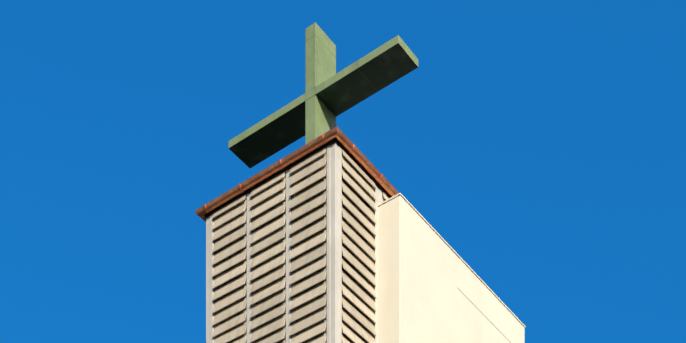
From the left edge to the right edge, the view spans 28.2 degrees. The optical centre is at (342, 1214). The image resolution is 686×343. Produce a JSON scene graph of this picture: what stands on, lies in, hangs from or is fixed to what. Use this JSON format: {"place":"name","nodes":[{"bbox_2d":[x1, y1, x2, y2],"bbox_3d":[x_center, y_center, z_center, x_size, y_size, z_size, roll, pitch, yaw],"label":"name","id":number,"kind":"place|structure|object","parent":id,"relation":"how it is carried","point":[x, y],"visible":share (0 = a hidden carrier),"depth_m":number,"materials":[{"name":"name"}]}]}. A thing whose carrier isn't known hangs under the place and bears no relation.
{"place":"outdoors","nodes":[
{"label":"outdoors","id":0,"kind":"place"},
{"bbox_2d":[0,0,685,342],"label":"sky","id":1,"kind":"structure","parent":0,"point":[544,141],"materials":[{"name":"blue"}]},
{"label":"ground","id":2,"kind":"structure","parent":0,"visible":0},
{"bbox_2d":[367,196,524,342],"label":"wall","id":3,"kind":"structure","parent":2,"relation":"on","point":[424,272],"depth_m":31.60,"materials":[{"name":"beige paint"}]},
{"bbox_2d":[377,193,525,327],"bbox_3d":[0.986,-23.019,34.563,5.063,0.035,5.785,0,0,37],"label":"wall coping","id":4,"kind":"object","parent":3,"relation":"on","point":[450,247],"visible":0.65,"depth_m":32.47,"materials":[{"name":"grey metal"}]},
{"bbox_2d":[457,287,510,342],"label":"joint","id":5,"kind":"object","parent":3,"relation":"attached to","point":[482,313],"visible":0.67,"depth_m":33.69,"materials":[{"name":"grey"}]},
{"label":"tower shaft wall","id":6,"kind":"object","parent":2,"relation":"on","visible":0},
{"bbox_2d":[206,143,381,342],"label":"vertical posts","id":7,"kind":"object","parent":6,"relation":"on","point":[334,242],"visible":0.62,"depth_m":30.59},
{"bbox_2d":[224,161,368,342],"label":"louver gaps","id":8,"kind":"object","parent":7,"relation":"in","point":[350,251],"depth_m":31.04,"materials":[{"name":"black"}]},
{"bbox_2d":[195,126,398,221],"bbox_3d":[-0.562,-23.544,32.483,4.167,0.123,4.167,0,0,37],"label":"roof edge","id":9,"kind":"object","parent":7,"relation":"attached to","point":[342,138],"visible":0.4,"depth_m":30.68,"materials":[{"name":"brown metal"}]},
{"bbox_2d":[204,134,382,213],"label":"gutter brackets","id":10,"kind":"object","parent":9,"relation":"attached to","point":[241,191],"visible":0.25,"depth_m":30.60,"materials":[{"name":"brown metal"}]},
{"bbox_2d":[205,138,390,224],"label":"roof soffit","id":11,"kind":"structure","parent":7,"relation":"on","point":[341,146],"depth_m":30.79,"materials":[{"name":"brown wood"}]},
{"bbox_2d":[228,22,417,167],"bbox_3d":[-0.550,-25.820,32.546,5.091,4.530,0.933,0,0,37],"label":"cross","id":12,"kind":"object","parent":11,"relation":"on","point":[389,62],"visible":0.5,"depth_m":32.24,"materials":[{"name":"green metal"}]},
{"bbox_2d":[265,35,377,124],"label":"seams","id":13,"kind":"object","parent":12,"relation":"attached to","point":[315,86],"visible":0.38,"depth_m":32.22,"materials":[{"name":"green metal"}]},
{"bbox_2d":[212,148,388,342],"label":"louver slats","id":14,"kind":"object","parent":7,"relation":"attached to","point":[307,167],"visible":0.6,"depth_m":30.69,"materials":[{"name":"beige wood"}]}
]}

